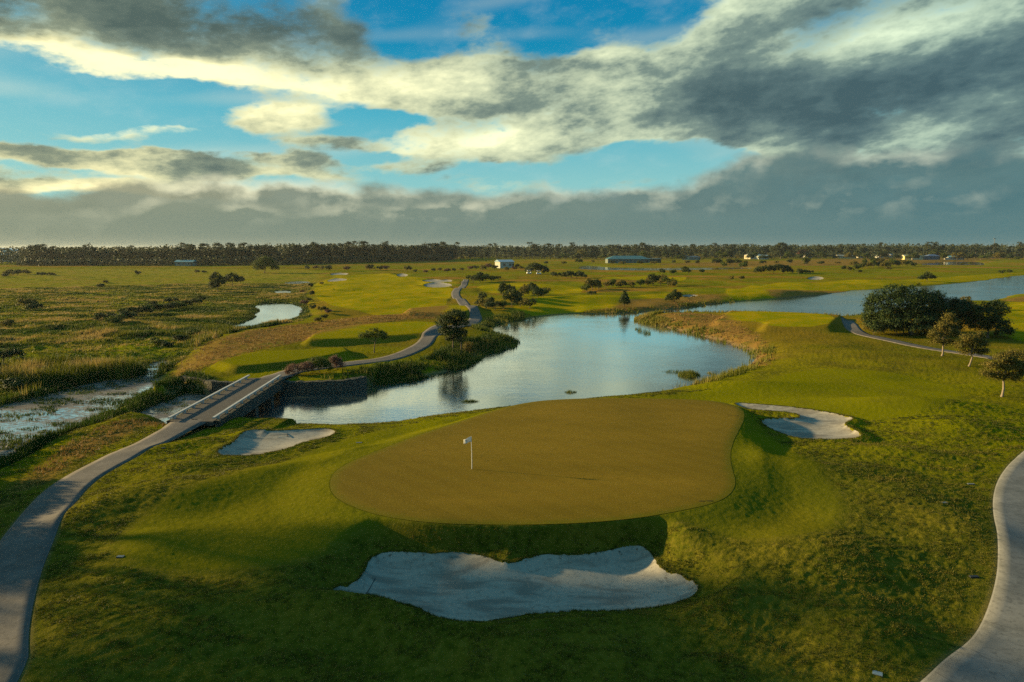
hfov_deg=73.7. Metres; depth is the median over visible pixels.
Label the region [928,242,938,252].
gum tree
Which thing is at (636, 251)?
gum tree
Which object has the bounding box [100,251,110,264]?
gum tree
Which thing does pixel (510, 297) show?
thicket shrub
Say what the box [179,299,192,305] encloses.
marsh shrub
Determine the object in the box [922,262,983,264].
pond
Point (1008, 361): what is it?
young tree
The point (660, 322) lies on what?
spit reeds
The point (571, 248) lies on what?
gum tree
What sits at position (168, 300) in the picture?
marsh shrub
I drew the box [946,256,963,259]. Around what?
house
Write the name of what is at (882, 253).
hedgerow shrub
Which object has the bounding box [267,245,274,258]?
gum tree
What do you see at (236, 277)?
dark shrub
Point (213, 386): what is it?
stone wall
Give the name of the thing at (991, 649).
concrete path
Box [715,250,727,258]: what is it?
hedgerow shrub
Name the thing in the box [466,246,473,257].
gum tree
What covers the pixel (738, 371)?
shore reeds
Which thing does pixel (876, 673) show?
valve box
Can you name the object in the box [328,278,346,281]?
sand bunker
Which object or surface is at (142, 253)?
gum tree
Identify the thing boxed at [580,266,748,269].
pond
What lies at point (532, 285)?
thicket shrub
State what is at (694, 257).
house
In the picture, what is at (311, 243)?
gum tree
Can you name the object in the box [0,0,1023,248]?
sky
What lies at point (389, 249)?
gum tree
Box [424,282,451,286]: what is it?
sand bunker
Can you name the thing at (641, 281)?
belt tree
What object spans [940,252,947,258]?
hedgerow shrub
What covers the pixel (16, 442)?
creek weed
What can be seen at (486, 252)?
gum tree
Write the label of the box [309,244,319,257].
gum tree
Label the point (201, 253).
gum tree
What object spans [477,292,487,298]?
thicket shrub
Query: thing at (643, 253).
hedgerow shrub
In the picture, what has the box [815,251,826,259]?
hedgerow shrub
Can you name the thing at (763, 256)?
hedgerow shrub
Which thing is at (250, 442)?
sand bunker
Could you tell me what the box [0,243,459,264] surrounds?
western forest
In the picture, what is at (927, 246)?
gum tree
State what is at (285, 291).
marsh pond
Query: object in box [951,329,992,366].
young tree
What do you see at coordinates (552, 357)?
lake water
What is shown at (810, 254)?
hedgerow shrub
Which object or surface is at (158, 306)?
marsh shrub
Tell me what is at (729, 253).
hedgerow shrub
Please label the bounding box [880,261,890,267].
eastern shrub
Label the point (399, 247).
distant woodland
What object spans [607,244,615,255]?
gum tree
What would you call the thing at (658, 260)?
shed
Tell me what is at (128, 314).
marsh shrub
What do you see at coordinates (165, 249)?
gum tree
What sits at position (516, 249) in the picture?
gum tree
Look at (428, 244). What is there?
gum tree
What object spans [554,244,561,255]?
gum tree
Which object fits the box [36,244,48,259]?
gum tree
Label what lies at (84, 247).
gum tree
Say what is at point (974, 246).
gum tree
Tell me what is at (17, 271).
field shrub
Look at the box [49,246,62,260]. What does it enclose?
gum tree
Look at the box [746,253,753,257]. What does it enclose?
hedgerow shrub
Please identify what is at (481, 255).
gum tree
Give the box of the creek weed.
[0,364,202,458]
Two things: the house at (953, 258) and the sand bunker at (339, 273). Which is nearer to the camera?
the sand bunker at (339, 273)
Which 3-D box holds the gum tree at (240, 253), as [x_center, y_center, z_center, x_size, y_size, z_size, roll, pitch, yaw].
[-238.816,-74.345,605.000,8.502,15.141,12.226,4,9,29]
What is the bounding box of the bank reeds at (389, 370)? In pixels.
[359,309,524,384]
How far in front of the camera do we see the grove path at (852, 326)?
112.38 m
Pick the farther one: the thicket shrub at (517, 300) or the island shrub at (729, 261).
the island shrub at (729, 261)
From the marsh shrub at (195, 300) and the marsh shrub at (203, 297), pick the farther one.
the marsh shrub at (203, 297)
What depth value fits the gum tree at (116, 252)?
590.58 m
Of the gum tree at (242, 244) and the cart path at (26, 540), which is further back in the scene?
the gum tree at (242, 244)
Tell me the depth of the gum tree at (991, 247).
985.84 m
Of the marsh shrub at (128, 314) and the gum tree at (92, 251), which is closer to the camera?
the marsh shrub at (128, 314)
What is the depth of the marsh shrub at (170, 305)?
171.76 m
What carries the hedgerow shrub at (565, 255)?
on the ground at (266, 521)
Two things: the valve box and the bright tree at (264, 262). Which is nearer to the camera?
the valve box
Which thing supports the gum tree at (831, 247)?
on the ground at (266, 521)
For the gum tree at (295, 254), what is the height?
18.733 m
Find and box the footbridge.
[167,375,282,426]
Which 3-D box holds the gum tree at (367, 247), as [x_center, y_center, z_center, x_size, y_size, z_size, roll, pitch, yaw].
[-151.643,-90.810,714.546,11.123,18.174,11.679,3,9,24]
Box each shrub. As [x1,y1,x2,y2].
[0,318,14,325]
[0,347,25,361]
[1,271,13,274]
[2,377,26,389]
[9,356,27,362]
[11,269,21,274]
[15,297,38,305]
[22,269,32,273]
[23,303,44,309]
[36,272,46,274]
[90,312,122,320]
[103,313,127,322]
[119,310,137,318]
[125,305,153,313]
[141,302,155,312]
[149,336,162,344]
[150,303,166,309]
[161,341,174,345]
[163,297,178,302]
[163,302,177,308]
[171,334,188,340]
[173,300,187,307]
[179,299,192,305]
[186,328,199,334]
[190,298,202,303]
[194,295,208,299]
[223,272,245,285]
[282,361,313,374]
[303,355,333,372]
[313,317,322,321]
[316,306,328,311]
[328,354,346,368]
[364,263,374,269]
[462,341,477,352]
[469,275,479,281]
[474,272,489,280]
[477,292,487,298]
[477,298,490,308]
[484,300,501,308]
[488,275,496,281]
[498,281,507,294]
[498,299,506,308]
[502,289,520,305]
[507,283,516,291]
[510,296,522,305]
[518,283,531,295]
[519,297,536,307]
[527,282,538,289]
[531,287,544,297]
[560,254,570,258]
[572,252,581,259]
[575,249,586,258]
[588,253,598,257]
[639,250,650,256]
[661,250,672,259]
[680,266,691,273]
[711,258,723,264]
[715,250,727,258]
[724,249,732,258]
[725,258,735,263]
[738,262,747,268]
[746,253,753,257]
[757,255,771,258]
[803,253,817,257]
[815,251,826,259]
[844,252,856,259]
[853,250,863,258]
[856,262,866,268]
[863,323,887,334]
[865,262,874,266]
[875,251,888,257]
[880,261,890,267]
[909,252,919,259]
[928,249,944,255]
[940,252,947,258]
[951,252,967,259]
[964,253,973,259]
[985,252,994,258]
[993,252,1004,257]
[1006,253,1015,258]
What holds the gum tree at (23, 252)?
on the ground at (266, 521)
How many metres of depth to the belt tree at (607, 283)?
265.78 m
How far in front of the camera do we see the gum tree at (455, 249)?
928.99 m
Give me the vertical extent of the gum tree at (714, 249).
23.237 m
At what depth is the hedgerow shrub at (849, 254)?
856.32 m
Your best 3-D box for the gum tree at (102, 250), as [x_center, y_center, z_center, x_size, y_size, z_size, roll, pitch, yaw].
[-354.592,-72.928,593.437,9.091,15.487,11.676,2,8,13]
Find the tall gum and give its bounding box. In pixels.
[770,242,792,258]
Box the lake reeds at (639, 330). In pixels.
[635,326,650,334]
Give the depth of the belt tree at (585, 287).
242.95 m
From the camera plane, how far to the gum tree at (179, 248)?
598.17 m
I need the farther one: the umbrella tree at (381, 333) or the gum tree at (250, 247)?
the gum tree at (250, 247)
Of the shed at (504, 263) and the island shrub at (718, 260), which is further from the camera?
the island shrub at (718, 260)
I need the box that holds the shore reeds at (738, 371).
[320,297,879,390]
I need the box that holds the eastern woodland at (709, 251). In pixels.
[448,243,1022,258]
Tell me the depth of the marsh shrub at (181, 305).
176.57 m
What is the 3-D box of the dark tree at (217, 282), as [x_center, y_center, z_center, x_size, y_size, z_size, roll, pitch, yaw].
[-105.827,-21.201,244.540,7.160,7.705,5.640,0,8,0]
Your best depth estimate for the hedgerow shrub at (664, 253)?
864.97 m
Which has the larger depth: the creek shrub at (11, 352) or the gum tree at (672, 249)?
the gum tree at (672, 249)
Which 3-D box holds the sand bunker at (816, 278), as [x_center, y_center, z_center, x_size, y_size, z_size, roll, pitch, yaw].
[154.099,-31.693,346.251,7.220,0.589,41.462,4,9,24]
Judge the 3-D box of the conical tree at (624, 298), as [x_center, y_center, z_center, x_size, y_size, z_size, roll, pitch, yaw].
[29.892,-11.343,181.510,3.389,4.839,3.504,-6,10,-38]
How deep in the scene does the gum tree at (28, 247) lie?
609.65 m
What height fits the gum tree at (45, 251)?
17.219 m
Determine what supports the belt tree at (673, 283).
on the ground at (266, 521)
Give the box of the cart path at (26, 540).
[0,419,205,681]
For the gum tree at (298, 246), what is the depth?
643.98 m
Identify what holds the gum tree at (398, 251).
on the ground at (266, 521)
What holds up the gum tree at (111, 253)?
on the ground at (266, 521)
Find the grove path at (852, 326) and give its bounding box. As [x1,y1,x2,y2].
[841,317,996,359]
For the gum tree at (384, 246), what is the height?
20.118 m
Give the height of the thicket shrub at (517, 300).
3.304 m
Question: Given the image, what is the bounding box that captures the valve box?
[872,670,882,677]
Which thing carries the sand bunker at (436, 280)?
on the ground at (266, 521)
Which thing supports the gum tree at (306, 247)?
on the ground at (266, 521)
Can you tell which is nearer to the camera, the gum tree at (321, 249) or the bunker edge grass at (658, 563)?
the bunker edge grass at (658, 563)
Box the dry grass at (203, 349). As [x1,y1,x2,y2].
[28,300,774,475]
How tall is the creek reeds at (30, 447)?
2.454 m
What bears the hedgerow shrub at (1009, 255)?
on the ground at (266, 521)
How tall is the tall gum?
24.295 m
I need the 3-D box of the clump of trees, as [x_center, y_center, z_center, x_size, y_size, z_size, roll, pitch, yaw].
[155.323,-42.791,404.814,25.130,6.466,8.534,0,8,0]
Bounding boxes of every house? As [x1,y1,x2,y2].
[689,256,699,259]
[910,255,923,259]
[924,254,939,259]
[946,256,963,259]
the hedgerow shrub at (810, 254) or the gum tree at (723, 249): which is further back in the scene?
the gum tree at (723, 249)
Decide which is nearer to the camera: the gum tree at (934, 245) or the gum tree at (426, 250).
the gum tree at (426, 250)
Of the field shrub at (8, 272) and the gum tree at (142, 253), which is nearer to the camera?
the field shrub at (8, 272)
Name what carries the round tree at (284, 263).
on the ground at (266, 521)
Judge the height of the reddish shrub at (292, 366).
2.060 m
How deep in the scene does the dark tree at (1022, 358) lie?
78.23 m
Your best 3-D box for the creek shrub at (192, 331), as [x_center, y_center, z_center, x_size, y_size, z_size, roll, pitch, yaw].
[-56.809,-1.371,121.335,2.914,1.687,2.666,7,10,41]
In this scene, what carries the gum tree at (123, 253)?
on the ground at (266, 521)
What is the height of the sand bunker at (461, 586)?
0.661 m
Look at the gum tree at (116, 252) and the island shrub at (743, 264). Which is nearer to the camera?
the island shrub at (743, 264)
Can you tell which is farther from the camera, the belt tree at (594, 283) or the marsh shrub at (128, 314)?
the belt tree at (594, 283)
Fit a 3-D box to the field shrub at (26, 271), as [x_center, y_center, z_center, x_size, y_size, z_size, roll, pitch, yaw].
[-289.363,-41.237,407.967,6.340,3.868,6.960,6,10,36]
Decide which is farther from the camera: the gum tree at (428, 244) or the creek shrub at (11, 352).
the gum tree at (428, 244)
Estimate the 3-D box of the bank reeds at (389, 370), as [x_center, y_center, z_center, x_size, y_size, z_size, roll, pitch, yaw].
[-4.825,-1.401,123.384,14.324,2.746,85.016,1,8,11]
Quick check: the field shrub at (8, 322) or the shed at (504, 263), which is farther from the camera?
the shed at (504, 263)
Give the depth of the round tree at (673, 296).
195.11 m
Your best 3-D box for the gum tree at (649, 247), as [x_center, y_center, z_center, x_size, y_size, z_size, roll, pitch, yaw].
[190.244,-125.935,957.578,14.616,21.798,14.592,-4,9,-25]
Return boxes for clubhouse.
[605,256,649,262]
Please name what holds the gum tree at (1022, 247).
on the ground at (266, 521)
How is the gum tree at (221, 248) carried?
on the ground at (266, 521)
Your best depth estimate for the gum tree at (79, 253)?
591.62 m
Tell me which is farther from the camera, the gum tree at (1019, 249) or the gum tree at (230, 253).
the gum tree at (1019, 249)
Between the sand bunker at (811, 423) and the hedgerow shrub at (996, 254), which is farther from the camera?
the hedgerow shrub at (996, 254)
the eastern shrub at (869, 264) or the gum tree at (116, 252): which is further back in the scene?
the gum tree at (116, 252)
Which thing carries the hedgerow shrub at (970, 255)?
on the ground at (266, 521)
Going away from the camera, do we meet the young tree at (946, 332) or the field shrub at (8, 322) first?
the young tree at (946, 332)
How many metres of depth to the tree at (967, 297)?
166.84 m
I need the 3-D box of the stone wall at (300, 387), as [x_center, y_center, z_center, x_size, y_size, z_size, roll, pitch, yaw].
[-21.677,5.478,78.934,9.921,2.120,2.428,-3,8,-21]
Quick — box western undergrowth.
[15,253,453,265]
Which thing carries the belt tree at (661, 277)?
on the ground at (266, 521)
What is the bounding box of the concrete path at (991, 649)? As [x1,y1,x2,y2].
[921,451,1023,681]
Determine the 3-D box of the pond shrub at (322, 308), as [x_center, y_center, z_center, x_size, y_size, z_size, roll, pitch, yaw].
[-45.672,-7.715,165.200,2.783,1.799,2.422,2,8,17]
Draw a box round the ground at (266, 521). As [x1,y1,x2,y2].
[0,249,1023,681]
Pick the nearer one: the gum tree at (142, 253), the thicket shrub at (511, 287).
the thicket shrub at (511, 287)
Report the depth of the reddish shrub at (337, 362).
85.72 m
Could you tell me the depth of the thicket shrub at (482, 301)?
171.92 m
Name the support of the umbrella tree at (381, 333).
on the ground at (266, 521)
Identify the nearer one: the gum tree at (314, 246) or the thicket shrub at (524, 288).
the thicket shrub at (524, 288)
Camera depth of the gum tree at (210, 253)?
597.94 m
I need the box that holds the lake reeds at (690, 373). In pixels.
[678,369,700,378]
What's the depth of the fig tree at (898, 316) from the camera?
117.22 m
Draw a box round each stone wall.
[180,375,237,393]
[279,376,366,394]
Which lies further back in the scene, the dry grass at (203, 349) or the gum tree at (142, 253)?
the gum tree at (142, 253)
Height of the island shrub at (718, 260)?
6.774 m
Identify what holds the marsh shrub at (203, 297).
on the ground at (266, 521)
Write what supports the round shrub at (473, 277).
on the ground at (266, 521)
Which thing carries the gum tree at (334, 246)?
on the ground at (266, 521)
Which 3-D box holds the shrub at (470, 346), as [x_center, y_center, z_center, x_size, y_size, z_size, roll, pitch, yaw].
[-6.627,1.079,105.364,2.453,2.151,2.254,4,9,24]
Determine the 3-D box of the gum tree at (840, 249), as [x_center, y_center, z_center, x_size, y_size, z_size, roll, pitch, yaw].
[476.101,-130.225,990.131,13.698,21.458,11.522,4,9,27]
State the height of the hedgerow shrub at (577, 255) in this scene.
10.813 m
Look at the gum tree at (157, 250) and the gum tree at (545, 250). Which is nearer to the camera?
the gum tree at (157, 250)
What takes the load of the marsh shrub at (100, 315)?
on the ground at (266, 521)
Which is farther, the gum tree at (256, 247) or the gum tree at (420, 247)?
the gum tree at (420, 247)
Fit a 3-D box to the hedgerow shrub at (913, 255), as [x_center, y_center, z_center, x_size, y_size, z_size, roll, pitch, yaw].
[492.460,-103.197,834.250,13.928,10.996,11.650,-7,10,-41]
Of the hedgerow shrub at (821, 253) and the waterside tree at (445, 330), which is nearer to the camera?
the waterside tree at (445, 330)
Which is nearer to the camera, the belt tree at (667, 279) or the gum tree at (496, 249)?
the belt tree at (667, 279)
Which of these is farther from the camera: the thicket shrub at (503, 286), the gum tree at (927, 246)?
the gum tree at (927, 246)
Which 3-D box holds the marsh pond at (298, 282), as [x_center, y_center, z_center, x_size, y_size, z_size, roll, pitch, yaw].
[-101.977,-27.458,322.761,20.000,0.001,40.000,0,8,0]
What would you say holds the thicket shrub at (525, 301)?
on the ground at (266, 521)
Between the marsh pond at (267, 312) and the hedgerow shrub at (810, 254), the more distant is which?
the hedgerow shrub at (810, 254)
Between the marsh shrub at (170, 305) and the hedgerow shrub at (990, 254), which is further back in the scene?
the hedgerow shrub at (990, 254)
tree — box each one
[18,248,32,264]
[19,244,34,257]
[29,244,41,264]
[33,246,50,258]
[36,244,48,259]
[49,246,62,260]
[64,246,73,262]
[74,242,92,262]
[77,250,85,262]
[87,247,97,258]
[88,249,96,261]
[97,248,108,262]
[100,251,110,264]
[109,251,113,264]
[111,245,120,261]
[118,248,131,263]
[126,245,137,263]
[137,249,147,263]
[144,251,152,264]
[154,247,164,261]
[158,246,170,263]
[174,247,183,259]
[183,243,196,259]
[194,243,209,264]
[203,248,211,261]
[207,271,226,289]
[208,251,213,264]
[211,247,222,264]
[212,242,223,258]
[222,243,235,264]
[225,242,236,264]
[235,249,245,263]
[236,242,251,262]
[239,249,251,261]
[246,246,257,262]
[250,255,279,272]
[252,245,262,257]
[257,243,270,255]
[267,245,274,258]
[278,261,288,265]
[288,245,298,261]
[294,244,301,256]
[303,245,311,262]
[307,242,318,255]
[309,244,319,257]
[316,245,326,259]
[323,244,333,262]
[330,245,339,262]
[337,243,346,261]
[343,242,353,262]
[348,241,357,260]
[357,327,389,352]
[358,241,372,256]
[358,246,369,258]
[364,246,373,255]
[369,244,380,260]
[378,244,387,255]
[380,242,394,259]
[396,245,404,254]
[415,245,425,254]
[419,245,427,255]
[424,243,432,254]
[435,306,470,349]
[453,242,459,258]
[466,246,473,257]
[478,246,484,258]
[484,243,492,258]
[492,243,501,258]
[513,246,519,258]
[523,262,550,272]
[527,242,536,258]
[533,246,541,256]
[543,246,548,256]
[546,243,554,258]
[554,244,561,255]
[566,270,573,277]
[569,242,577,258]
[580,284,590,291]
[584,278,603,289]
[593,245,601,255]
[602,281,612,287]
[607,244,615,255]
[611,280,624,286]
[614,244,622,255]
[618,290,630,305]
[631,244,639,254]
[635,278,644,286]
[643,244,651,256]
[645,279,653,284]
[648,273,660,282]
[657,274,666,284]
[661,277,676,282]
[664,289,683,300]
[667,280,677,285]
[670,244,676,258]
[674,244,680,255]
[688,244,695,255]
[711,243,719,257]
[720,244,728,253]
[739,244,749,255]
[802,257,810,263]
[829,244,837,257]
[836,244,843,254]
[857,282,962,335]
[876,242,885,256]
[917,271,935,279]
[919,297,977,330]
[923,242,932,254]
[925,312,962,355]
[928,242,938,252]
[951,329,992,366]
[961,296,975,304]
[963,298,1017,337]
[970,243,979,256]
[976,347,1023,396]
[985,244,996,252]
[1015,241,1022,256]
[1017,350,1023,361]
[1019,243,1023,256]
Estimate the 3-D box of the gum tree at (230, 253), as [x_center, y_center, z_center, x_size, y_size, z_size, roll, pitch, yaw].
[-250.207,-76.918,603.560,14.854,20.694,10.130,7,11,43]
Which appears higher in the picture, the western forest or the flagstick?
the western forest
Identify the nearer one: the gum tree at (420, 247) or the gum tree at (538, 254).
the gum tree at (420, 247)
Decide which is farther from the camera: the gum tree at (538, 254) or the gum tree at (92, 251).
the gum tree at (538, 254)
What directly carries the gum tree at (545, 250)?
on the ground at (266, 521)
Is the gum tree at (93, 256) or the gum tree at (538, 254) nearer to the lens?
the gum tree at (93, 256)
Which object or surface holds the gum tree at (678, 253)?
on the ground at (266, 521)
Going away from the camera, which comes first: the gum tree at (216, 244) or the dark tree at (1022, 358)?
the dark tree at (1022, 358)
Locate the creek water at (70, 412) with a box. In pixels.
[0,360,210,457]
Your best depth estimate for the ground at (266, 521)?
36.56 m
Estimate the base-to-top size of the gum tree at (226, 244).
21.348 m
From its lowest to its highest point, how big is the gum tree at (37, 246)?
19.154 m
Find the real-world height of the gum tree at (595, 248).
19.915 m
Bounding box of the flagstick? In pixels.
[464,437,471,459]
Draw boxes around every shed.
[174,260,196,265]
[494,260,513,267]
[649,258,661,262]
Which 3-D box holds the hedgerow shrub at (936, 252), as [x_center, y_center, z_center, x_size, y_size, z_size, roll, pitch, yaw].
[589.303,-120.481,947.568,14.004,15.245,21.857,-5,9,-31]
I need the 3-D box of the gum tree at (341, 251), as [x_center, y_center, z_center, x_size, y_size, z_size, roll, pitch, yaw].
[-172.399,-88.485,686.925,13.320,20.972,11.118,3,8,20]
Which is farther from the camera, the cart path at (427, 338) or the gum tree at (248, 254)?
the gum tree at (248, 254)
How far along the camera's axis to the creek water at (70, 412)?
71.53 m
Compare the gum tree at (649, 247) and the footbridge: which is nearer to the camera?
the footbridge
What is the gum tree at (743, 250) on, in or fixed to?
on the ground at (266, 521)
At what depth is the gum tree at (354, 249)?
696.35 m
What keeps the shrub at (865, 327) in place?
on the ground at (266, 521)
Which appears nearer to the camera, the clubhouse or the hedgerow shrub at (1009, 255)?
the clubhouse
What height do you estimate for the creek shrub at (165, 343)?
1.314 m
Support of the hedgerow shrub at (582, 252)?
on the ground at (266, 521)
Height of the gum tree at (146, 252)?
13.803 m
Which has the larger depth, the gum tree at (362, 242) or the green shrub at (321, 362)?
the gum tree at (362, 242)
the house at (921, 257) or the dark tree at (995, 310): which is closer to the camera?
the dark tree at (995, 310)
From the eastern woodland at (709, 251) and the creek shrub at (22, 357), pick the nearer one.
the creek shrub at (22, 357)
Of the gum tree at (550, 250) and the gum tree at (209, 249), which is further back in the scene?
the gum tree at (550, 250)
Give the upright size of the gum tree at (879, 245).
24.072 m
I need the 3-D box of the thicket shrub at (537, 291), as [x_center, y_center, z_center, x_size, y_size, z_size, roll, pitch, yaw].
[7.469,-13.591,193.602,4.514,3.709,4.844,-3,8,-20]
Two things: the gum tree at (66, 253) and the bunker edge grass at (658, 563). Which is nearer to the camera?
the bunker edge grass at (658, 563)
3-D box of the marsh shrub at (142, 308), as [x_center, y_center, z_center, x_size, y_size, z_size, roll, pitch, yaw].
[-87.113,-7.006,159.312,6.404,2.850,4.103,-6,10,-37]
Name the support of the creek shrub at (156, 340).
on the ground at (266, 521)
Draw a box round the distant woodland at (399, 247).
[4,246,1018,252]
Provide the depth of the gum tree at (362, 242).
712.88 m
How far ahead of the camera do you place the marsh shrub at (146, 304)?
164.27 m
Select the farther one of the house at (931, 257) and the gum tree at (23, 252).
the house at (931, 257)
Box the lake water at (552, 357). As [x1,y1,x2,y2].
[161,275,1023,423]
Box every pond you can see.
[233,303,304,326]
[274,290,290,292]
[285,281,309,283]
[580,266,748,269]
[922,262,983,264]
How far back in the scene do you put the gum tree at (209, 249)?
600.68 m
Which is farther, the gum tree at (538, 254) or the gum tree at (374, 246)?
the gum tree at (538, 254)
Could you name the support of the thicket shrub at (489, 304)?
on the ground at (266, 521)
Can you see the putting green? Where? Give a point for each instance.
(564, 461)
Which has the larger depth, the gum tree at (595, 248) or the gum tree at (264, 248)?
the gum tree at (595, 248)
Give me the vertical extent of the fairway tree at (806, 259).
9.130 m
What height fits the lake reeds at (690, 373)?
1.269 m
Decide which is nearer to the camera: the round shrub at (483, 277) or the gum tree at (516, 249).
the round shrub at (483, 277)
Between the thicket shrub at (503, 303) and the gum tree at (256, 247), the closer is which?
the thicket shrub at (503, 303)
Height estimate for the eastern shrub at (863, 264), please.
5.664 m
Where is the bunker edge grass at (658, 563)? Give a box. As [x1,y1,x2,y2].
[215,402,862,621]
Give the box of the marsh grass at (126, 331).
[0,283,309,404]
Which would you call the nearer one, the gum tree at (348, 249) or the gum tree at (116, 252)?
the gum tree at (116, 252)
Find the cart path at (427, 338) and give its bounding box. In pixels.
[260,279,481,379]
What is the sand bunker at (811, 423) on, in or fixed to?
on the ground at (266, 521)
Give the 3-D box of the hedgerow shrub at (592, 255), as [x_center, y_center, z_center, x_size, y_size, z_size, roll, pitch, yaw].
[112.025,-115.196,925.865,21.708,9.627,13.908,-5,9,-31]
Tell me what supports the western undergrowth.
on the ground at (266, 521)
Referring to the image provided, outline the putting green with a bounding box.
[330,398,743,524]
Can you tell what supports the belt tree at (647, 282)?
on the ground at (266, 521)
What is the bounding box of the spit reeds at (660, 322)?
[634,309,670,326]
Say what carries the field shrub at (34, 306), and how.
on the ground at (266, 521)
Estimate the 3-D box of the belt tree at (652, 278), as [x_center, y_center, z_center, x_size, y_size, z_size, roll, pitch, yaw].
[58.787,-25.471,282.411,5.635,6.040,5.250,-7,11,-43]
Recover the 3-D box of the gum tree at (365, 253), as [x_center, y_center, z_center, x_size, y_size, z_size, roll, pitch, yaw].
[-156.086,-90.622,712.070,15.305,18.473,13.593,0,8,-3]
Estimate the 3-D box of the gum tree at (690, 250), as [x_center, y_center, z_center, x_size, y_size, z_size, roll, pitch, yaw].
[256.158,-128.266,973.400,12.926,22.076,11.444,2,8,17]
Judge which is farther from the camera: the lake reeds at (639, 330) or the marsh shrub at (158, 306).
the marsh shrub at (158, 306)
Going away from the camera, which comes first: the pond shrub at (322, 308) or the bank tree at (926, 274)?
the pond shrub at (322, 308)
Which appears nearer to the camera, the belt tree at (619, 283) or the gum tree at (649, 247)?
the belt tree at (619, 283)
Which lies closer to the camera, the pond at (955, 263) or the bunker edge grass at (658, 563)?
the bunker edge grass at (658, 563)
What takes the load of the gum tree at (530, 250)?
on the ground at (266, 521)
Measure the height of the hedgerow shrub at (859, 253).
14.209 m
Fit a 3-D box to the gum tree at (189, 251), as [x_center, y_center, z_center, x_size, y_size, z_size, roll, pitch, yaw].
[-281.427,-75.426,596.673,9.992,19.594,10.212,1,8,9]
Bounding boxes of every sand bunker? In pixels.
[218,429,333,454]
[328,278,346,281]
[331,273,347,274]
[335,545,697,620]
[423,279,451,281]
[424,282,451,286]
[736,403,859,439]
[808,276,823,279]
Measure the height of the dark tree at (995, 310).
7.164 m
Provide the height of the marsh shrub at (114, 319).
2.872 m
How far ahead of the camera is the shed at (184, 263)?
573.39 m
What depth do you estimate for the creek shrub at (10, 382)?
77.45 m
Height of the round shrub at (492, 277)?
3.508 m
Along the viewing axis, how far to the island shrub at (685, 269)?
402.36 m
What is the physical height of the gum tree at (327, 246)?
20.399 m
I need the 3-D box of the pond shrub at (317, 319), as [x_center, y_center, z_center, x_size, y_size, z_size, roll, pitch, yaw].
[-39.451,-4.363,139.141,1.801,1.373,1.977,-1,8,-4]
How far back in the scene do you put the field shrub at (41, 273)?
385.62 m
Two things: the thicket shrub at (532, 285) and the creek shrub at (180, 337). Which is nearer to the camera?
the creek shrub at (180, 337)
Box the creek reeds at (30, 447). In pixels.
[0,369,213,467]
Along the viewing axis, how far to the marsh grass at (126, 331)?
135.49 m
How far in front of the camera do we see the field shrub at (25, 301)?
183.44 m
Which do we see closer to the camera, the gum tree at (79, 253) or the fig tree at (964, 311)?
the fig tree at (964, 311)
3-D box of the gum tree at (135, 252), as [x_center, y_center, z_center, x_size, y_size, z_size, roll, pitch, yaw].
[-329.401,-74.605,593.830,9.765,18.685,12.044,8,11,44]
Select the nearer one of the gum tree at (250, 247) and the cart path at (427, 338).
the cart path at (427, 338)
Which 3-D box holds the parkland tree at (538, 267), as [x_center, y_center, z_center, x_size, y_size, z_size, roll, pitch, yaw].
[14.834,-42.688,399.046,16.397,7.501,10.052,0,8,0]

